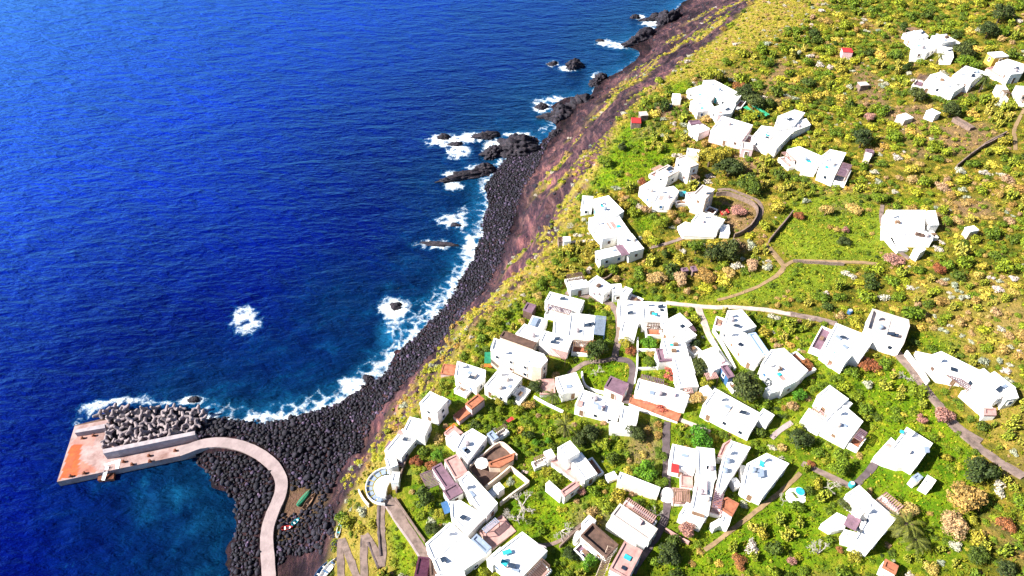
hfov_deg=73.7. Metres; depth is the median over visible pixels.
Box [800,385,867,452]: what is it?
white house
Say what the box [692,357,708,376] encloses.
evergreen tree
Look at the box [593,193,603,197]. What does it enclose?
yellow scrub bush
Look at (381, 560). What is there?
zigzag path
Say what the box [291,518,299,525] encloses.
rowing boat
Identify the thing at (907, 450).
white house
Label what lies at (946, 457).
green shrub
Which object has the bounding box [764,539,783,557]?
green shrub
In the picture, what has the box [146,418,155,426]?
tetrapod
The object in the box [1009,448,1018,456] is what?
silver shrub
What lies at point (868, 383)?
silver shrub
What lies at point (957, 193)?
yellow scrub bush
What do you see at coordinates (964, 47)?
evergreen tree
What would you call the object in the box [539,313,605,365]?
white house
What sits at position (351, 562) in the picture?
zigzag path
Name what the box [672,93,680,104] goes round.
hut
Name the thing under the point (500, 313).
green shrub
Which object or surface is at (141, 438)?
tetrapod
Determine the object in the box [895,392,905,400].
prickly pear
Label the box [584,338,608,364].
olive tree
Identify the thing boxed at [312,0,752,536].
slope rubble
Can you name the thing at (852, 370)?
green shrub
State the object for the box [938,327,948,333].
silver shrub
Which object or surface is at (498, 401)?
olive tree
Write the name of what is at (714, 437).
green shrub
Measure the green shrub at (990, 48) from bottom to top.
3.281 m
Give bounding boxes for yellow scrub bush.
[370,454,377,462]
[376,454,383,461]
[377,446,383,453]
[418,382,425,388]
[420,368,427,373]
[426,382,433,389]
[434,364,442,371]
[514,275,522,281]
[517,426,523,433]
[530,471,537,478]
[556,506,564,513]
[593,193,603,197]
[613,440,624,450]
[618,191,623,196]
[623,466,631,474]
[643,230,651,237]
[648,109,660,116]
[648,235,661,245]
[665,155,675,162]
[698,282,713,293]
[707,239,719,244]
[714,272,731,286]
[714,559,723,566]
[726,22,734,27]
[744,233,753,240]
[759,67,769,73]
[773,75,787,80]
[785,341,794,348]
[790,76,802,81]
[792,140,808,147]
[794,552,803,561]
[795,102,809,110]
[810,90,823,98]
[812,121,821,126]
[816,150,825,155]
[818,111,827,117]
[818,136,832,142]
[819,24,827,29]
[820,55,832,62]
[829,105,840,111]
[831,37,841,42]
[833,11,845,19]
[833,76,845,83]
[834,94,847,100]
[836,85,846,92]
[836,381,852,391]
[839,305,849,310]
[844,134,855,141]
[846,37,854,43]
[849,58,862,65]
[853,279,865,285]
[865,123,879,130]
[865,173,875,178]
[868,263,887,274]
[873,49,886,57]
[879,142,888,149]
[880,16,895,21]
[886,121,903,129]
[889,82,901,88]
[889,305,899,312]
[890,143,900,149]
[896,285,905,292]
[899,277,910,287]
[904,127,918,136]
[908,260,917,265]
[909,186,925,196]
[913,322,926,331]
[916,279,925,286]
[920,205,930,211]
[927,286,943,294]
[929,26,938,31]
[929,63,940,70]
[939,3,948,7]
[943,181,953,186]
[949,0,965,4]
[953,190,963,195]
[953,233,964,239]
[953,462,963,469]
[954,174,971,183]
[963,26,976,34]
[965,110,979,117]
[968,15,976,19]
[973,45,984,51]
[977,324,992,334]
[978,286,993,295]
[980,293,989,301]
[981,181,998,187]
[984,244,994,249]
[986,160,1002,168]
[987,336,1001,345]
[1007,282,1022,288]
[1016,162,1023,169]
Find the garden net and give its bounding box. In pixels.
[752,105,768,115]
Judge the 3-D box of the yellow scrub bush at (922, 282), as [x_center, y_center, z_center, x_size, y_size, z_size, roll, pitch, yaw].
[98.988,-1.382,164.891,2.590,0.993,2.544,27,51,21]
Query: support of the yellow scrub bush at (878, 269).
on the terrain at (314, 560)
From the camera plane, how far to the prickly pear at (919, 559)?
119.75 m
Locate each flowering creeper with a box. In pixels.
[655,404,666,411]
[663,366,673,380]
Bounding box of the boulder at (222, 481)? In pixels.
[220,478,225,485]
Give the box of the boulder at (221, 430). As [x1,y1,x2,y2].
[218,427,225,433]
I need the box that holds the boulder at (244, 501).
[241,498,247,504]
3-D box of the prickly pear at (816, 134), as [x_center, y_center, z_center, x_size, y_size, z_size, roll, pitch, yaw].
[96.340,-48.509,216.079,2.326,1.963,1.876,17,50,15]
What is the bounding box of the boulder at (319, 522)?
[316,519,321,525]
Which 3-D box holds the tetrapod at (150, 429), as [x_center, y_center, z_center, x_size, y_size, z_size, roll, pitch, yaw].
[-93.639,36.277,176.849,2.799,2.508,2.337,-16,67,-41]
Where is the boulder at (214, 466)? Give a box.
[211,464,217,469]
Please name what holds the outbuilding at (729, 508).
on the terrain at (314, 560)
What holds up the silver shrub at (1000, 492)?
on the terrain at (314, 560)
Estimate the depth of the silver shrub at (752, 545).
125.76 m
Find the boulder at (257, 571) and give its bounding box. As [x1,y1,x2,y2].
[255,568,260,575]
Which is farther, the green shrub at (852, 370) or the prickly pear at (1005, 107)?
the prickly pear at (1005, 107)
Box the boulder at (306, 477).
[303,473,310,480]
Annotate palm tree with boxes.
[542,389,561,404]
[554,415,576,438]
[886,509,925,539]
[899,526,930,556]
[934,50,946,63]
[975,74,996,92]
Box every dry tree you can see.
[646,271,667,283]
[674,271,686,286]
[689,391,706,403]
[695,266,716,283]
[722,267,735,277]
[747,259,757,271]
[818,205,833,215]
[844,203,863,214]
[897,501,920,518]
[940,509,969,541]
[946,480,988,513]
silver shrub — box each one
[356,506,366,517]
[399,402,407,407]
[426,517,435,523]
[506,477,514,486]
[610,186,621,190]
[671,153,682,156]
[705,173,714,177]
[730,261,744,269]
[740,500,747,508]
[744,537,758,554]
[747,239,756,248]
[762,262,772,271]
[767,313,780,319]
[767,444,776,450]
[802,198,811,202]
[816,60,824,67]
[841,270,856,278]
[862,380,873,388]
[869,169,879,173]
[877,294,889,300]
[892,153,902,160]
[932,245,943,251]
[937,559,945,565]
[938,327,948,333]
[948,541,962,551]
[951,282,957,288]
[954,166,966,173]
[959,295,970,299]
[978,170,990,175]
[978,356,989,365]
[992,285,1004,292]
[993,480,1006,498]
[996,325,1005,331]
[996,357,1002,363]
[1000,367,1011,374]
[1009,275,1018,281]
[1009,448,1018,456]
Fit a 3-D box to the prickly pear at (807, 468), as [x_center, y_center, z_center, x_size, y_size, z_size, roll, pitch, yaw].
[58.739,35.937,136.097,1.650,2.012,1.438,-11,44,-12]
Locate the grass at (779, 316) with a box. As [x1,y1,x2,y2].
[331,0,1023,575]
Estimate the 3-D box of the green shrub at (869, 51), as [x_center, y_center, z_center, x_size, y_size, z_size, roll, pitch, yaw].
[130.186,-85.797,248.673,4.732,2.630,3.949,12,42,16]
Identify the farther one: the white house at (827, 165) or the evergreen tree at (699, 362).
the white house at (827, 165)
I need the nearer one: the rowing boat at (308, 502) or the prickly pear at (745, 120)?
the rowing boat at (308, 502)
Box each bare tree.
[502,502,526,524]
[510,491,535,518]
[555,523,573,540]
[806,540,829,554]
[823,479,841,493]
[898,371,916,380]
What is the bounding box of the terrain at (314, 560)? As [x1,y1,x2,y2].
[194,0,1023,575]
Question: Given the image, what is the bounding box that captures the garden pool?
[785,487,804,502]
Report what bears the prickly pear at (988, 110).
on the terrain at (314, 560)
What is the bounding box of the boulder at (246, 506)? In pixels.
[243,502,249,509]
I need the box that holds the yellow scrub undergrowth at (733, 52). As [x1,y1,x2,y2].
[343,0,1023,575]
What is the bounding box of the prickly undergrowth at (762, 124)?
[362,0,1023,568]
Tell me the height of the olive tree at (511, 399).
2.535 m
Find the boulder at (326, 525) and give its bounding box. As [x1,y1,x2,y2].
[323,521,328,529]
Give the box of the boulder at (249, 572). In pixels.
[246,569,252,575]
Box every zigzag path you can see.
[337,538,344,575]
[339,537,359,575]
[360,535,367,575]
[362,533,381,568]
[377,501,385,566]
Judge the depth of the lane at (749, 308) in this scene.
170.13 m
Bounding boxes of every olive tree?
[415,485,434,508]
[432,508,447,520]
[494,398,503,406]
[506,395,515,404]
[562,545,579,561]
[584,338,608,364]
[597,155,612,167]
[618,336,631,348]
[643,356,654,367]
[652,216,670,226]
[654,477,668,488]
[655,451,667,461]
[687,240,705,253]
[695,147,723,166]
[700,376,713,386]
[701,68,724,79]
[736,172,762,195]
[827,457,850,476]
[870,192,888,203]
[954,55,976,68]
[967,545,991,566]
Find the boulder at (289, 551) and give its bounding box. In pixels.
[287,547,291,554]
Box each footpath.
[537,523,580,546]
[649,237,683,248]
[678,418,710,431]
[703,471,801,551]
[717,188,763,231]
[717,243,785,300]
[767,247,784,281]
[770,421,792,439]
[783,259,877,266]
[801,461,848,487]
[854,462,877,486]
[879,204,910,259]
[1012,108,1023,149]
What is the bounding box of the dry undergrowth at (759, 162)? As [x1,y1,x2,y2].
[387,0,1023,575]
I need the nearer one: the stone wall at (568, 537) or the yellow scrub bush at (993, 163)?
the stone wall at (568, 537)
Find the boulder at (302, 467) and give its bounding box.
[299,464,305,470]
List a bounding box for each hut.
[523,302,535,319]
[557,236,570,247]
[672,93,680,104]
[686,148,699,161]
[687,120,709,140]
[740,142,752,157]
[840,47,852,57]
[856,81,869,91]
[862,149,873,162]
[877,559,898,575]
[895,113,913,125]
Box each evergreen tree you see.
[424,522,440,536]
[527,379,542,393]
[571,429,586,447]
[580,424,599,441]
[618,142,626,150]
[624,425,645,441]
[657,542,682,566]
[690,338,700,346]
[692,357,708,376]
[703,243,725,261]
[711,157,746,176]
[716,239,740,260]
[732,370,763,403]
[734,83,756,100]
[742,93,764,109]
[788,428,814,448]
[836,236,851,244]
[837,496,851,511]
[851,128,873,147]
[907,86,928,101]
[940,101,962,117]
[953,41,975,58]
[964,456,1000,483]
[977,21,1000,38]
[991,3,1015,22]
[995,558,1017,575]
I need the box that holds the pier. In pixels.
[57,418,198,485]
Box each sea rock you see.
[187,396,199,402]
[362,374,373,382]
[389,302,402,310]
[420,241,458,246]
[435,169,484,182]
[436,133,449,139]
[447,141,462,146]
[451,222,461,226]
[470,131,500,139]
[473,162,495,176]
[478,145,501,159]
[497,133,540,157]
[534,102,548,109]
[536,102,573,123]
[546,61,557,65]
[548,128,561,137]
[553,93,593,109]
[565,58,585,70]
[588,80,600,86]
[592,72,606,81]
[620,27,656,47]
[630,14,639,18]
[638,12,658,21]
[655,8,681,26]
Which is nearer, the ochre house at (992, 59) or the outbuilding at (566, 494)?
the outbuilding at (566, 494)
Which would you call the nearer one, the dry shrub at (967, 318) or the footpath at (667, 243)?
the dry shrub at (967, 318)
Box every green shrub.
[334,510,347,525]
[338,515,355,529]
[356,524,365,534]
[366,518,376,527]
[416,510,426,520]
[417,446,430,456]
[420,390,429,398]
[466,418,482,429]
[476,333,487,343]
[477,567,488,575]
[488,332,499,340]
[491,317,501,327]
[494,308,508,318]
[495,405,503,414]
[512,405,524,414]
[521,431,534,439]
[533,299,543,311]
[536,280,546,290]
[537,526,546,536]
[539,466,551,477]
[546,425,558,438]
[547,471,563,486]
[548,442,558,451]
[551,278,563,289]
[560,568,573,575]
[561,411,571,420]
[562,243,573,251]
[575,192,586,202]
[578,419,587,429]
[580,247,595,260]
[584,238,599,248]
[586,486,600,497]
[596,476,606,486]
[596,497,614,513]
[598,437,610,450]
[603,192,616,201]
[603,338,613,347]
[606,452,618,465]
[607,264,619,274]
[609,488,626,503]
[619,201,630,208]
[627,207,641,217]
[633,268,645,281]
[640,97,652,105]
[646,556,657,567]
[654,99,671,111]
[655,76,664,83]
[658,158,670,166]
[658,369,670,380]
[661,249,670,258]
[663,261,680,279]
[665,281,676,291]
[665,534,681,550]
[668,567,684,575]
[673,252,685,259]
[689,312,701,324]
[707,432,718,442]
[717,146,734,157]
[718,258,729,266]
[718,431,728,440]
[721,57,732,64]
[732,72,748,84]
[735,48,750,57]
[739,368,750,373]
[742,109,758,120]
[750,80,765,89]
[753,427,766,437]
[754,396,771,410]
[755,44,767,54]
[756,526,769,540]
[757,327,772,337]
[758,220,770,232]
[761,57,776,66]
[764,97,776,108]
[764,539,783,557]
[766,565,780,575]
[767,85,783,97]
[770,201,785,213]
[772,167,787,180]
[781,44,790,54]
[782,99,793,107]
[782,571,792,575]
[788,500,805,512]
[790,421,805,430]
[792,26,801,33]
[798,174,808,182]
[798,565,808,575]
[800,77,816,87]
[802,57,814,65]
[802,93,814,103]
[804,485,815,495]
[807,28,821,37]
[807,114,820,121]
[810,35,823,42]
[811,447,825,458]
[813,46,824,51]
[813,291,830,302]
[813,477,822,489]
[819,75,832,84]
[820,69,835,77]
[821,301,833,311]
[823,534,836,545]
[824,47,836,55]
[827,128,843,137]
[832,292,847,301]
[832,449,848,460]
[833,63,847,74]
[834,29,845,36]
[835,564,853,575]
[836,108,847,117]
[839,20,852,29]
[844,98,855,110]
[844,365,859,379]
[846,0,859,6]
[847,549,862,564]
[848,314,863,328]
[849,106,864,116]
[849,393,863,401]
[856,287,877,304]
[857,170,867,176]
[857,402,873,414]
[858,161,868,170]
[862,48,876,55]
[862,271,876,282]
[863,278,880,290]
[867,5,880,12]
[867,56,882,64]
[875,105,889,116]
[878,356,892,370]
[885,48,903,58]
[885,126,898,133]
[885,129,902,141]
[885,274,899,286]
[887,28,898,34]
[890,291,905,301]
[892,0,907,7]
[893,74,906,81]
[899,22,909,31]
[901,306,926,321]
[902,61,913,71]
[903,164,919,174]
[906,337,919,345]
[907,12,916,21]
[907,383,929,400]
[912,136,923,146]
[913,265,925,274]
[916,175,933,186]
[919,9,935,17]
[921,299,934,308]
[924,139,943,153]
[926,344,937,353]
[929,124,942,134]
[936,205,948,215]
[938,25,955,33]
[938,258,954,270]
[939,98,957,104]
[940,311,952,320]
[941,146,953,155]
[941,215,953,225]
[941,454,951,461]
[943,18,960,26]
[949,29,963,38]
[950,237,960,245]
[950,269,967,281]
[955,254,974,269]
[956,3,969,11]
[959,97,973,106]
[964,38,976,46]
[964,159,980,167]
[969,515,980,525]
[969,529,985,544]
[970,234,981,243]
[970,567,984,575]
[971,60,983,69]
[972,0,988,7]
[974,185,988,194]
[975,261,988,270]
[976,497,992,510]
[977,420,990,432]
[979,342,994,352]
[983,225,1003,239]
[984,44,998,51]
[985,465,1002,478]
[986,251,1007,260]
[988,145,1008,154]
[988,513,999,523]
[992,258,1016,273]
[995,25,1010,35]
[997,134,1013,145]
[1001,511,1015,522]
[1004,48,1022,58]
[1005,235,1019,244]
[1010,529,1023,542]
[1012,491,1023,510]
[1016,217,1023,225]
[1017,322,1023,328]
[1020,238,1023,250]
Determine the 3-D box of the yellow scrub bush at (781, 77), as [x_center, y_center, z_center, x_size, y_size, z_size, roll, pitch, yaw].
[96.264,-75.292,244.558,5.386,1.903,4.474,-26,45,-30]
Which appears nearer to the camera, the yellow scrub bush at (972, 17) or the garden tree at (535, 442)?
the garden tree at (535, 442)
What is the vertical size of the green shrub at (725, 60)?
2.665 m
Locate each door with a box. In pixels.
[570,393,574,399]
[578,409,583,416]
[588,477,592,485]
[610,392,615,399]
[704,413,710,421]
[744,361,750,369]
[745,493,752,501]
[820,406,825,414]
[826,359,833,367]
[948,378,957,385]
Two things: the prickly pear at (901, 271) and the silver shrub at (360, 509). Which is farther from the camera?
the prickly pear at (901, 271)
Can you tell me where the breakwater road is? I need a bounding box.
[179,437,287,575]
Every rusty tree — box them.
[409,455,422,466]
[424,458,437,469]
[624,344,636,356]
[637,177,646,184]
[731,553,747,571]
[733,82,744,89]
[794,212,804,219]
[801,358,813,368]
[807,460,815,466]
[835,546,842,553]
[857,356,881,372]
[931,262,946,273]
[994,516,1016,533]
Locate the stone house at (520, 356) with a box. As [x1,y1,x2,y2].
[484,331,547,381]
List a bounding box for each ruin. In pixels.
[680,266,697,276]
[951,117,974,130]
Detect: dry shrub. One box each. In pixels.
[433,433,443,445]
[471,355,477,361]
[521,400,535,409]
[532,292,541,299]
[551,371,559,377]
[587,505,598,516]
[612,275,620,282]
[639,450,646,458]
[640,206,651,212]
[644,425,651,433]
[645,350,654,356]
[653,420,662,429]
[654,430,662,440]
[667,209,676,218]
[683,287,690,294]
[696,547,704,555]
[701,115,710,121]
[701,139,708,146]
[755,238,763,244]
[769,337,776,342]
[773,343,781,348]
[777,443,786,451]
[785,401,797,410]
[821,17,832,24]
[834,312,845,319]
[855,451,862,459]
[861,23,868,28]
[875,147,883,151]
[905,204,917,209]
[906,175,917,183]
[914,71,926,78]
[914,161,924,166]
[922,561,939,575]
[929,324,937,330]
[934,182,951,193]
[934,296,946,306]
[937,279,947,285]
[946,190,955,199]
[952,215,963,223]
[954,209,960,214]
[956,317,966,327]
[962,315,971,321]
[963,344,975,352]
[971,296,979,304]
[972,271,983,278]
[974,318,982,325]
[990,306,1002,315]
[996,190,1003,197]
[996,344,1010,354]
[997,35,1005,41]
[1001,174,1015,183]
[1002,330,1014,339]
[1003,216,1014,224]
[1007,287,1020,295]
[1008,201,1017,207]
[1011,351,1023,359]
[1014,184,1023,193]
[1014,329,1023,339]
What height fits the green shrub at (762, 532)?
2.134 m
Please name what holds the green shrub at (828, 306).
on the terrain at (314, 560)
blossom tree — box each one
[577,487,585,494]
[678,520,695,537]
[731,204,747,215]
[786,557,796,564]
[788,557,796,563]
[842,226,849,232]
[864,113,875,121]
[882,252,905,266]
[916,413,928,423]
[934,407,956,423]
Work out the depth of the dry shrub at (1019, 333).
148.22 m
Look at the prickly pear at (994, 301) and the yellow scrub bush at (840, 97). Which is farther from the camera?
the yellow scrub bush at (840, 97)
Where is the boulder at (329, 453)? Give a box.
[327,451,332,456]
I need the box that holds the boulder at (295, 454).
[292,451,297,457]
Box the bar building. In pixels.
[385,456,403,489]
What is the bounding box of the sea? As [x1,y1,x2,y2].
[0,0,685,575]
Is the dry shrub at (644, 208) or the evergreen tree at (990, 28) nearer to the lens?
the dry shrub at (644, 208)
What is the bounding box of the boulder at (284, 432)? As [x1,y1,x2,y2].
[282,429,287,435]
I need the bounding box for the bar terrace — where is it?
[365,467,390,505]
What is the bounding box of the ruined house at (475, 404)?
[444,394,484,436]
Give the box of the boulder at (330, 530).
[327,527,333,535]
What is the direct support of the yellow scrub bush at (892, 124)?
on the terrain at (314, 560)
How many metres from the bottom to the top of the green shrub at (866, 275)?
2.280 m
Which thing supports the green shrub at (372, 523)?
on the terrain at (314, 560)
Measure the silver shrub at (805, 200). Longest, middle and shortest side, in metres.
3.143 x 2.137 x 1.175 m
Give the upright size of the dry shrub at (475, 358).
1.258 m
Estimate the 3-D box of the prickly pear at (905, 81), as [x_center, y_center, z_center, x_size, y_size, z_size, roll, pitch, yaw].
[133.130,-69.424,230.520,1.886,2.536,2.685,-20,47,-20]
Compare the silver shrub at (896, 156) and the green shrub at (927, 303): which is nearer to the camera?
the green shrub at (927, 303)
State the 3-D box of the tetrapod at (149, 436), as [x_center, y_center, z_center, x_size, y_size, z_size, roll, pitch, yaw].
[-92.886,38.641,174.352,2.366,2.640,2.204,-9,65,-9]
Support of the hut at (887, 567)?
on the terrain at (314, 560)
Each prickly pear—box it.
[377,566,389,575]
[384,428,391,433]
[439,380,447,390]
[510,322,516,330]
[556,249,563,256]
[556,267,562,273]
[565,250,573,258]
[574,567,586,575]
[576,239,582,245]
[576,246,581,253]
[578,259,585,265]
[596,266,604,276]
[625,179,634,193]
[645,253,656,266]
[651,131,658,139]
[653,96,659,101]
[657,144,664,153]
[663,133,671,142]
[678,112,687,122]
[680,131,688,140]
[682,101,689,107]
[685,179,699,190]
[721,75,728,82]
[727,538,738,553]
[737,174,747,180]
[742,116,750,122]
[747,521,758,532]
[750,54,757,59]
[750,254,759,259]
[750,550,759,561]
[752,246,758,254]
[759,164,765,173]
[759,172,766,179]
[759,521,767,528]
[762,180,770,187]
[763,248,769,255]
[764,155,775,166]
[769,50,776,58]
[775,511,785,525]
[778,185,785,192]
[779,330,788,340]
[779,524,799,541]
[784,317,796,327]
[786,183,794,190]
[788,325,795,334]
[789,48,797,59]
[792,32,799,41]
[795,513,804,527]
[796,188,803,194]
[798,325,806,332]
[799,340,807,347]
[801,44,807,51]
[801,182,807,189]
[803,298,811,306]
[803,463,810,473]
[805,319,813,328]
[806,190,814,197]
[813,131,820,137]
[816,143,823,150]
[816,489,832,502]
[826,80,836,90]
[835,278,847,291]
[838,0,845,5]
[838,57,847,65]
[852,8,861,16]
[852,183,867,193]
[862,413,870,422]
[869,137,877,144]
[872,186,879,193]
[875,59,885,68]
[878,376,893,390]
[883,22,890,30]
[890,370,900,379]
[894,64,902,74]
[895,59,903,65]
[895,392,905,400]
[896,265,909,277]
[897,384,906,392]
[901,78,909,86]
[903,554,911,562]
[913,296,920,303]
[914,553,923,562]
[918,398,927,408]
[924,153,931,160]
[926,290,934,297]
[927,274,935,282]
[935,545,946,552]
[947,302,958,311]
[948,344,956,352]
[949,352,957,358]
[952,558,962,568]
[953,242,972,256]
[964,282,974,289]
[965,213,975,222]
[968,359,977,366]
[969,354,976,359]
[973,304,982,310]
[978,539,991,553]
[979,95,989,104]
[980,278,989,285]
[984,106,994,114]
[984,148,991,155]
[990,95,999,103]
[990,298,998,304]
[991,420,999,428]
[994,110,1002,120]
[995,119,1005,127]
[996,542,1016,558]
[999,100,1012,112]
[1000,474,1012,483]
[1001,293,1013,302]
[1001,428,1016,440]
[1004,111,1015,116]
[1004,115,1011,122]
[1004,418,1020,429]
[1007,157,1019,166]
[1007,188,1019,200]
[1008,18,1015,27]
[1008,98,1015,103]
[1008,482,1018,491]
[1010,29,1023,39]
[1010,102,1018,110]
[1011,413,1021,420]
[1012,171,1019,177]
[1013,338,1021,344]
[1017,436,1023,446]
[1018,398,1023,412]
[1019,203,1023,211]
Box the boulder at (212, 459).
[209,456,215,462]
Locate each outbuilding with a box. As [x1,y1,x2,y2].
[545,480,579,503]
[604,471,659,499]
[709,497,738,532]
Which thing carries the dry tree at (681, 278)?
on the terrain at (314, 560)
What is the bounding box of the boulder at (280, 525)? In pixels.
[277,523,285,529]
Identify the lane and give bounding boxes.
[383,494,429,575]
[565,291,620,357]
[567,357,613,373]
[614,356,635,403]
[633,421,670,574]
[666,301,796,316]
[695,306,717,345]
[786,311,837,325]
[895,351,982,442]
[947,422,1023,478]
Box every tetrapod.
[92,409,103,419]
[100,435,109,442]
[101,442,109,448]
[102,406,111,415]
[105,415,114,422]
[105,423,114,430]
[105,429,114,438]
[107,438,117,446]
[109,409,118,416]
[111,402,118,412]
[113,426,124,434]
[114,416,125,425]
[114,436,124,444]
[116,406,124,413]
[117,430,127,437]
[119,412,130,420]
[121,403,129,411]
[121,420,128,428]
[123,437,131,444]
[125,426,133,435]
[126,417,136,425]
[130,408,137,415]
[130,429,138,438]
[130,437,138,442]
[133,421,143,430]
[135,412,143,420]
[138,428,147,436]
[138,436,146,441]
[139,406,147,412]
[139,417,147,424]
[143,410,150,418]
[144,434,153,439]
[145,424,156,434]
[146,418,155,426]
[150,405,160,413]
[151,414,159,421]
[155,419,164,428]
[158,411,166,418]
[158,428,167,436]
[161,404,169,412]
[161,417,169,424]
[163,423,171,430]
[166,409,176,416]
[166,428,176,436]
[168,403,176,410]
[169,416,178,424]
[171,422,179,429]
[176,406,186,414]
[178,426,186,433]
[179,411,188,420]
[181,418,191,426]
[185,408,194,416]
[186,425,195,431]
[189,415,198,424]
[192,404,200,413]
[194,419,201,427]
[199,409,207,415]
[199,414,207,423]
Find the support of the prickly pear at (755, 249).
on the terrain at (314, 560)
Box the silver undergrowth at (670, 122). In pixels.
[406,0,992,461]
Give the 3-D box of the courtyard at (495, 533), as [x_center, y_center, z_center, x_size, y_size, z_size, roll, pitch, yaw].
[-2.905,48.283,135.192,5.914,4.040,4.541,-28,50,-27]
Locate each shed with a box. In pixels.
[414,556,436,575]
[488,482,504,498]
[603,376,628,401]
[630,117,640,128]
[638,111,647,121]
[923,109,940,121]
[961,226,978,239]
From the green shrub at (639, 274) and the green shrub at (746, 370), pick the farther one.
the green shrub at (639, 274)
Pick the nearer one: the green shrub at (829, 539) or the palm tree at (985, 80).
the green shrub at (829, 539)
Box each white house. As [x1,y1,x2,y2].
[384,391,450,462]
[420,454,497,539]
[425,522,491,575]
[440,361,485,397]
[445,424,509,469]
[484,367,530,405]
[487,532,551,575]
[516,292,584,349]
[531,441,603,487]
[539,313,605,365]
[539,372,583,401]
[565,272,643,303]
[573,515,617,562]
[574,389,638,436]
[580,195,643,267]
[596,540,642,575]
[605,497,657,549]
[617,300,667,343]
[628,374,689,422]
[638,155,699,211]
[654,313,701,402]
[660,444,723,531]
[675,184,717,215]
[677,211,729,238]
[686,80,745,122]
[698,347,737,393]
[699,385,773,440]
[708,116,752,148]
[712,310,815,400]
[714,439,750,498]
[729,453,788,504]
[750,110,810,157]
[777,146,851,187]
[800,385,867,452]
[808,323,872,373]
[818,485,902,556]
[862,308,909,355]
[871,427,932,474]
[880,210,938,260]
[901,27,959,64]
[911,66,984,99]
[914,351,1018,420]
[984,59,1023,106]
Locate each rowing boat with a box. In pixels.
[281,525,292,529]
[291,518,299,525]
[296,488,311,506]
[302,493,314,509]
[314,561,327,575]
[319,559,334,575]
[336,523,340,537]
[573,529,581,545]
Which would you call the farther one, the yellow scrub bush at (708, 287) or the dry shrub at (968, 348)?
the yellow scrub bush at (708, 287)
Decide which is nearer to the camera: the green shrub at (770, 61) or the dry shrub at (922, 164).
the dry shrub at (922, 164)
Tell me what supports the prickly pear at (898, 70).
on the terrain at (314, 560)
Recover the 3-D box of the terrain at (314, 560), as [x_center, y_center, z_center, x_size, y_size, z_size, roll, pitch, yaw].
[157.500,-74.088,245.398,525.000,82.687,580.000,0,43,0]
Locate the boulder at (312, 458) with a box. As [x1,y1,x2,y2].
[309,455,315,460]
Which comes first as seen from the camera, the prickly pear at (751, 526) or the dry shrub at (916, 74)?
the prickly pear at (751, 526)
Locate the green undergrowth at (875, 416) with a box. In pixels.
[327,0,1023,575]
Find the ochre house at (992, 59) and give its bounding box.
[983,51,1008,66]
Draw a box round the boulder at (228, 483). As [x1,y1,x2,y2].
[225,480,231,486]
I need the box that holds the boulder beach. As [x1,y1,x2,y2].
[192,136,551,575]
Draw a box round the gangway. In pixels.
[101,465,108,479]
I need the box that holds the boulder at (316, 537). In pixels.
[313,535,319,540]
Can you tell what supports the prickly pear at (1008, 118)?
on the terrain at (314, 560)
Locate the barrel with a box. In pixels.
[848,481,854,488]
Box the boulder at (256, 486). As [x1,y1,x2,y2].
[253,482,259,489]
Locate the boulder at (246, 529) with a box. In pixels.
[242,527,249,532]
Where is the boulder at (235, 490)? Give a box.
[233,487,238,493]
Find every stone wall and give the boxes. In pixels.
[358,489,369,506]
[367,542,378,568]
[378,505,380,555]
[385,505,419,555]
[395,455,408,492]
[395,497,425,542]
[469,441,517,470]
[485,466,510,490]
[500,482,527,505]
[511,466,529,485]
[534,396,563,412]
[559,524,581,547]
[581,371,603,393]
[634,337,637,383]
[638,367,656,369]
[639,349,655,351]
[665,528,689,544]
[711,337,731,368]
[712,329,735,370]
[716,191,758,237]
[768,210,793,242]
[793,259,844,265]
[904,350,929,384]
[956,135,1003,166]
[972,131,1006,154]
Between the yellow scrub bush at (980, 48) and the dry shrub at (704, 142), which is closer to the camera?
the dry shrub at (704, 142)
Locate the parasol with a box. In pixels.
[475,457,487,468]
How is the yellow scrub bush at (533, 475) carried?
on the terrain at (314, 560)
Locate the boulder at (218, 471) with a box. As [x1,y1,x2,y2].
[216,469,221,475]
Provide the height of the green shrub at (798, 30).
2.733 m
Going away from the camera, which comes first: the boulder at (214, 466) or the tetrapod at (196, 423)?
the boulder at (214, 466)
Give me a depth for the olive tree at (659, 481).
137.38 m
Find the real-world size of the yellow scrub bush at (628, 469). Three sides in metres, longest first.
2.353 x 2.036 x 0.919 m
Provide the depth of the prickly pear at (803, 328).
160.25 m
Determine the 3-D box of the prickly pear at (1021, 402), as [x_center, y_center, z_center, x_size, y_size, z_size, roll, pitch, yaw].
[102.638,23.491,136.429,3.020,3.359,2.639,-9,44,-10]
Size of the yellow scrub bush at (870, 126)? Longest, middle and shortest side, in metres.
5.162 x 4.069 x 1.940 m
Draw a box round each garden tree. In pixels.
[431,448,443,461]
[531,439,540,445]
[581,553,599,572]
[632,458,658,483]
[640,335,656,347]
[690,423,712,447]
[792,388,806,400]
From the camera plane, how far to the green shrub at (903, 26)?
254.67 m
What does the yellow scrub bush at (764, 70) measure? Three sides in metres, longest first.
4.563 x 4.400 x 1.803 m
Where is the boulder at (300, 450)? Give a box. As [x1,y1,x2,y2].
[297,446,303,453]
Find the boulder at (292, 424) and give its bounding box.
[289,422,296,427]
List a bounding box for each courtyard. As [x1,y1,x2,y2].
[470,440,514,486]
[478,515,515,550]

